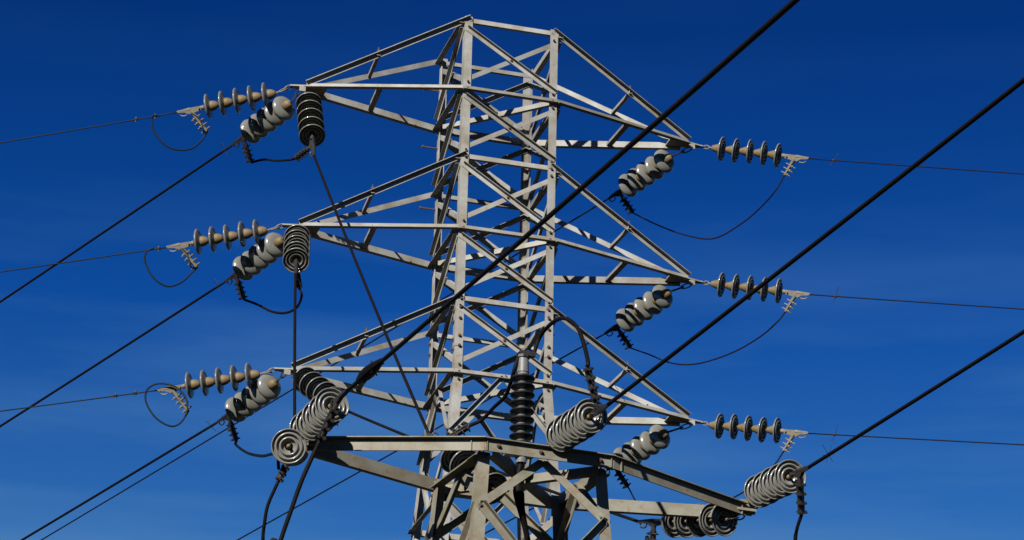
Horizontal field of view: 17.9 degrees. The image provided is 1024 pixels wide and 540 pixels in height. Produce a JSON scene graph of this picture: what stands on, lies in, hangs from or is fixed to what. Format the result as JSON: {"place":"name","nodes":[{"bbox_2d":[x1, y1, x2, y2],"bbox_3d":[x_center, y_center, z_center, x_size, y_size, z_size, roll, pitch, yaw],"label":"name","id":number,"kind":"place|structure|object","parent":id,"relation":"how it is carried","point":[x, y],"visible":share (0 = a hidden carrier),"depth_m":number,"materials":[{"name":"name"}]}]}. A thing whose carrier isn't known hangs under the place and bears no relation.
{"place":"outdoors","nodes":[
{"label":"outdoors","id":0,"kind":"place"},
{"bbox_2d":[0,0,1023,539],"label":"sky","id":1,"kind":"structure","parent":0,"point":[873,81],"materials":[{"name":"blue"}]},
{"bbox_3d":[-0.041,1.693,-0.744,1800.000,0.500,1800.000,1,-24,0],"label":"ground","id":2,"kind":"structure","parent":0,"visible":0},
{"bbox_2d":[273,15,702,539],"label":"lattice tower","id":3,"kind":"structure","parent":2,"relation":"on","point":[465,167],"depth_m":31.69,"materials":[{"name":"metal"}]},
{"bbox_2d":[157,363,276,412],"bbox_3d":[-2.769,1.093,30.560,1.165,0.365,0.254,-9,-25,10],"label":"insulator string","id":4,"kind":"object","parent":3,"relation":"attached to","point":[220,381],"visible":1,"depth_m":30.54,"materials":[{"name":"grey ceramic"}]},
{"bbox_2d":[0,390,156,411],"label":"conductor","id":5,"kind":"object","parent":4,"relation":"attached to","point":[115,395],"visible":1,"depth_m":30.90,"materials":[{"name":"metal"}]},
{"bbox_2d":[144,383,188,426],"bbox_3d":[-3.242,1.259,30.575,0.431,0.414,0.172,1,-24,0],"label":"jumper loop","id":6,"kind":"object","parent":4,"relation":"hanging from","point":[184,417],"visible":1,"depth_m":30.58,"materials":[{"name":"metal"}]},
{"bbox_2d":[166,219,284,268],"bbox_3d":[-2.740,-0.262,31.152,1.175,0.369,0.253,-9,-25,9],"label":"insulator string","id":7,"kind":"object","parent":3,"relation":"attached to","point":[228,237],"visible":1,"depth_m":31.13,"materials":[{"name":"grey ceramic"}]},
{"bbox_2d":[0,246,165,272],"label":"conductor","id":8,"kind":"object","parent":7,"relation":"attached to","point":[158,248],"visible":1,"depth_m":31.50,"materials":[{"name":"metal"}]},
{"bbox_2d":[144,247,196,286],"bbox_3d":[-3.263,-0.013,31.129,0.528,0.374,0.071,7,-24,-14],"label":"jumper loop","id":9,"kind":"object","parent":7,"relation":"hanging from","point":[152,276],"visible":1,"depth_m":31.10,"materials":[{"name":"metal"}]},
{"bbox_2d":[182,248,197,268],"bbox_3d":[-3.053,-0.088,31.123,0.091,0.205,0.234,-16,-29,34],"label":"strain clamp","id":10,"kind":"object","parent":7,"relation":"hanging from","point":[189,259],"visible":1,"depth_m":31.07,"materials":[{"name":"metal"}]},
{"bbox_2d":[177,82,292,132],"bbox_3d":[-2.700,-1.596,31.739,1.172,0.369,0.254,-10,-25,9],"label":"insulator string","id":11,"kind":"object","parent":3,"relation":"attached to","point":[223,103],"visible":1,"depth_m":31.72,"materials":[{"name":"grey ceramic"}]},
{"bbox_2d":[0,112,176,142],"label":"conductor","id":12,"kind":"object","parent":11,"relation":"attached to","point":[135,119],"visible":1,"depth_m":32.07,"materials":[{"name":"metal"}]},
{"bbox_2d":[151,114,207,150],"bbox_3d":[-3.243,-1.324,31.710,0.568,0.340,0.078,7,-24,-12],"label":"jumper loop","id":13,"kind":"object","parent":11,"relation":"hanging from","point":[164,144],"visible":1,"depth_m":31.68,"materials":[{"name":"metal"}]},
{"bbox_2d":[192,113,207,132],"bbox_3d":[-3.003,-1.412,31.696,0.118,0.204,0.240,-16,-29,35],"label":"strain clamp","id":14,"kind":"object","parent":11,"relation":"hanging from","point":[200,122],"visible":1,"depth_m":31.64,"materials":[{"name":"metal"}]},
{"bbox_2d":[216,372,285,440],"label":"insulator string","id":15,"kind":"object","parent":3,"relation":"attached to","point":[245,403],"visible":1,"depth_m":30.65,"materials":[{"name":"ceramic"}]},
{"bbox_2d":[21,419,216,539],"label":"conductor","id":16,"kind":"object","parent":15,"relation":"attached to","point":[126,477],"visible":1,"depth_m":32.34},
{"bbox_2d":[234,441,279,469],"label":"jumper loop","id":17,"kind":"object","parent":15,"relation":"hanging from","point":[255,455],"visible":0.87,"depth_m":26.95,"materials":[{"name":"black rubber"}]},
{"bbox_2d":[224,232,283,299],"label":"insulator string","id":18,"kind":"object","parent":3,"relation":"attached to","point":[256,259],"visible":0.96,"depth_m":31.25,"materials":[{"name":"ceramic"}]},
{"bbox_2d":[0,280,224,426],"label":"conductor","id":19,"kind":"object","parent":18,"relation":"attached to","point":[120,349],"visible":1,"depth_m":32.88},
{"bbox_2d":[231,89,301,162],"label":"insulator string","id":20,"kind":"object","parent":3,"relation":"attached to","point":[261,123],"visible":1,"depth_m":31.83,"materials":[{"name":"ceramic"}]},
{"bbox_2d":[0,142,231,302],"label":"conductor","id":21,"kind":"object","parent":20,"relation":"attached to","point":[122,219],"visible":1,"depth_m":33.47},
{"bbox_2d":[251,158,295,163],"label":"jumper loop","id":22,"kind":"object","parent":20,"relation":"hanging from","point":[274,160],"visible":1,"depth_m":31.69,"materials":[{"name":"black rubber"}]},
{"bbox_2d":[282,225,310,287],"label":"insulator string","id":23,"kind":"object","parent":3,"relation":"hanging from","point":[296,250],"visible":0.99,"depth_m":30.46,"materials":[{"name":"grey ceramic"}]},
{"bbox_2d":[244,288,302,313],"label":"jumper loop","id":24,"kind":"object","parent":23,"relation":"hanging from","point":[277,312],"visible":0.98,"depth_m":31.05,"materials":[{"name":"black rubber"}]},
{"bbox_2d":[293,273,296,416],"bbox_3d":[-1.811,0.696,27.195,0.026,3.523,4.756,3,-24,-5],"label":"tie line","id":25,"kind":"object","parent":23,"relation":"attached to","point":[294,347],"visible":0.79,"depth_m":27.63,"materials":[{"name":"black rubber"}]},
{"bbox_2d":[294,90,324,161],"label":"insulator string","id":26,"kind":"object","parent":3,"relation":"hanging from","point":[310,120],"visible":1,"depth_m":31.10,"materials":[{"name":"grey ceramic"}]},
{"bbox_2d":[313,155,429,432],"bbox_3d":[-1.248,0.085,27.715,0.026,4.559,4.812,8,-25,-14],"label":"tie line","id":27,"kind":"object","parent":26,"relation":"attached to","point":[374,307],"visible":0.98,"depth_m":27.34,"materials":[{"name":"black rubber"}]},
{"bbox_2d":[290,367,349,425],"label":"insulator string","id":28,"kind":"object","parent":3,"relation":"hanging from","point":[311,383],"visible":0.59,"depth_m":30.14,"materials":[{"name":"grey ceramic"}]},
{"bbox_2d":[348,411,637,522],"bbox_3d":[-0.248,1.621,27.426,0.026,2.303,4.450,17,-28,-31],"label":"tie line","id":29,"kind":"object","parent":28,"relation":"attached to","point":[498,471],"visible":0.38,"depth_m":27.17,"materials":[{"name":"black rubber"}]},
{"bbox_2d":[603,283,691,349],"bbox_3d":[1.311,0.460,32.395,0.357,0.338,1.143,18,-35,-32],"label":"insulator string","id":30,"kind":"object","parent":3,"relation":"attached to","point":[639,311],"visible":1,"depth_m":32.27,"materials":[{"name":"ceramic"}]},
{"bbox_2d":[237,333,603,539],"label":"conductor","id":31,"kind":"object","parent":30,"relation":"attached to","point":[596,338],"visible":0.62,"depth_m":35.25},
{"bbox_2d":[630,312,785,364],"bbox_3d":[1.947,0.738,32.246,1.711,0.379,0.109,-12,-27,28],"label":"jumper loop","id":32,"kind":"object","parent":30,"relation":"hanging from","point":[772,326],"visible":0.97,"depth_m":32.13,"materials":[{"name":"black rubber"}]},
{"bbox_2d":[605,423,690,488],"bbox_3d":[1.272,1.815,31.804,0.378,0.340,1.152,17,-34,-32],"label":"insulator string","id":33,"kind":"object","parent":3,"relation":"attached to","point":[653,440],"visible":0.86,"depth_m":31.64,"materials":[{"name":"ceramic"}]},
{"bbox_2d":[485,490,565,533],"bbox_3d":[-16.377,12.047,51.226,0.141,3.994,55.071,19,-29,-34],"label":"conductor","id":34,"kind":"object","parent":33,"relation":"attached to","point":[511,519],"visible":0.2,"depth_m":33.18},
{"bbox_2d":[628,451,783,500],"bbox_3d":[1.881,2.106,31.603,1.725,0.442,0.098,-14,-28,30],"label":"jumper loop","id":35,"kind":"object","parent":33,"relation":"hanging from","point":[734,496],"visible":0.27,"depth_m":31.38,"materials":[{"name":"black rubber"}]},
{"bbox_2d":[606,147,691,214],"bbox_3d":[1.349,-0.903,32.998,0.348,0.350,1.134,17,-33,-32],"label":"insulator string","id":36,"kind":"object","parent":3,"relation":"attached to","point":[650,170],"visible":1,"depth_m":32.87,"materials":[{"name":"ceramic"}]},
{"bbox_2d":[41,200,606,539],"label":"conductor","id":37,"kind":"object","parent":36,"relation":"attached to","point":[271,401],"visible":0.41,"depth_m":36.97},
{"bbox_2d":[633,175,784,239],"bbox_3d":[1.999,-0.555,32.836,1.708,0.493,0.155,-12,-27,28],"label":"jumper loop","id":38,"kind":"object","parent":36,"relation":"hanging from","point":[762,205],"visible":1,"depth_m":32.73,"materials":[{"name":"black rubber"}]},
{"bbox_2d":[700,413,808,452],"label":"insulator string","id":39,"kind":"object","parent":3,"relation":"attached to","point":[733,426],"visible":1,"depth_m":31.38,"materials":[{"name":"grey ceramic"}]},
{"bbox_2d":[808,425,1023,444],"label":"conductor","id":40,"kind":"object","parent":39,"relation":"attached to","point":[834,434],"visible":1,"depth_m":30.86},
{"bbox_2d":[701,137,808,176],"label":"insulator string","id":41,"kind":"object","parent":3,"relation":"attached to","point":[762,153],"visible":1,"depth_m":32.59,"materials":[{"name":"grey ceramic"}]},
{"bbox_2d":[809,151,1023,174],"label":"conductor","id":42,"kind":"object","parent":41,"relation":"attached to","point":[833,160],"visible":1,"depth_m":32.12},
{"bbox_2d":[701,272,809,312],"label":"insulator string","id":43,"kind":"object","parent":3,"relation":"attached to","point":[734,286],"visible":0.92,"depth_m":32.00,"materials":[{"name":"grey ceramic"}]},
{"bbox_2d":[810,287,1023,309],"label":"conductor","id":44,"kind":"object","parent":43,"relation":"attached to","point":[835,296],"visible":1,"depth_m":31.51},
{"bbox_2d":[307,436,755,539],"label":"terminal frame","id":45,"kind":"object","parent":2,"relation":"on","point":[568,502],"visible":0.99,"depth_m":23.76,"materials":[{"name":"metal"}]},
{"bbox_2d":[271,428,308,482],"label":"insulator string","id":46,"kind":"object","parent":45,"relation":"attached to","point":[288,447],"visible":0.98,"depth_m":23.34,"materials":[{"name":"grey ceramic"}]},
{"bbox_2d":[261,481,279,539],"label":"down cable","id":47,"kind":"object","parent":46,"relation":"hanging from","point":[267,509],"visible":1,"depth_m":24.08,"materials":[{"name":"black rubber"}]},
{"bbox_2d":[289,388,348,445],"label":"insulator string","id":48,"kind":"object","parent":45,"relation":"attached to","point":[322,413],"visible":0.99,"depth_m":23.04,"materials":[{"name":"grey ceramic"}]},
{"bbox_2d":[270,438,321,539],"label":"down cable","id":49,"kind":"object","parent":48,"relation":"hanging from","point":[299,486],"visible":1,"depth_m":22.80,"materials":[{"name":"black rubber"}]},
{"bbox_2d":[345,0,799,392],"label":"conductor","id":50,"kind":"object","parent":48,"relation":"attached to","point":[369,371],"visible":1,"depth_m":17.97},
{"bbox_2d":[427,421,508,504],"bbox_3d":[-0.292,1.432,24.191,0.297,0.353,1.281,19,10,-35],"label":"insulator string","id":51,"kind":"object","parent":45,"relation":"attached to","point":[450,461],"visible":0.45,"depth_m":24.20,"materials":[{"name":"grey ceramic"}]},
{"bbox_2d":[503,350,535,464],"bbox_3d":[0.075,1.008,24.045,0.220,0.895,0.184,9,-25,-17],"label":"cable bushing","id":52,"kind":"object","parent":45,"relation":"attached to","point":[522,395],"visible":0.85,"depth_m":24.01,"materials":[{"name":"black ceramic"}]},
{"bbox_2d":[469,352,519,426],"bbox_3d":[-0.107,0.907,24.402,0.115,0.390,0.699,14,-27,-27],"label":"jumper loop","id":53,"kind":"object","parent":52,"relation":"attached to","point":[496,404],"visible":1,"depth_m":24.37,"materials":[{"name":"black rubber"}]},
{"bbox_2d":[513,462,530,539],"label":"bushing cable","id":54,"kind":"object","parent":45,"relation":"attached to","point":[518,494],"visible":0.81,"depth_m":23.78,"materials":[{"name":"black rubber"}]},
{"bbox_2d":[545,367,608,451],"bbox_3d":[0.492,1.004,23.273,0.268,0.434,1.086,9,-19,-18],"label":"insulator string","id":55,"kind":"object","parent":45,"relation":"attached to","point":[583,420],"visible":1,"depth_m":23.15,"materials":[{"name":"grey ceramic"}]},
{"bbox_2d":[533,316,589,366],"bbox_3d":[0.387,0.580,23.647,0.111,0.748,1.260,9,-25,-16],"label":"jumper loop","id":56,"kind":"object","parent":55,"relation":"attached to","point":[569,320],"visible":1,"depth_m":23.73,"materials":[{"name":"black rubber"}]},
{"bbox_2d":[606,77,1023,405],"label":"conductor","id":57,"kind":"object","parent":55,"relation":"attached to","point":[954,134],"visible":1,"depth_m":19.95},
{"bbox_2d":[637,503,744,539],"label":"insulator string","id":58,"kind":"object","parent":45,"relation":"attached to","point":[722,521],"visible":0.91,"depth_m":24.65,"materials":[{"name":"grey ceramic"}]},
{"bbox_2d":[744,459,810,514],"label":"insulator string","id":59,"kind":"object","parent":45,"relation":"attached to","point":[772,484],"visible":1,"depth_m":24.16,"materials":[{"name":"grey ceramic"}]},
{"bbox_2d":[793,515,802,539],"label":"down cable","id":60,"kind":"object","parent":59,"relation":"hanging from","point":[795,535],"visible":1,"depth_m":23.96,"materials":[{"name":"black rubber"}]},
{"bbox_2d":[808,329,1023,468],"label":"conductor","id":61,"kind":"object","parent":59,"relation":"attached to","point":[927,392],"visible":1,"depth_m":22.42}
]}

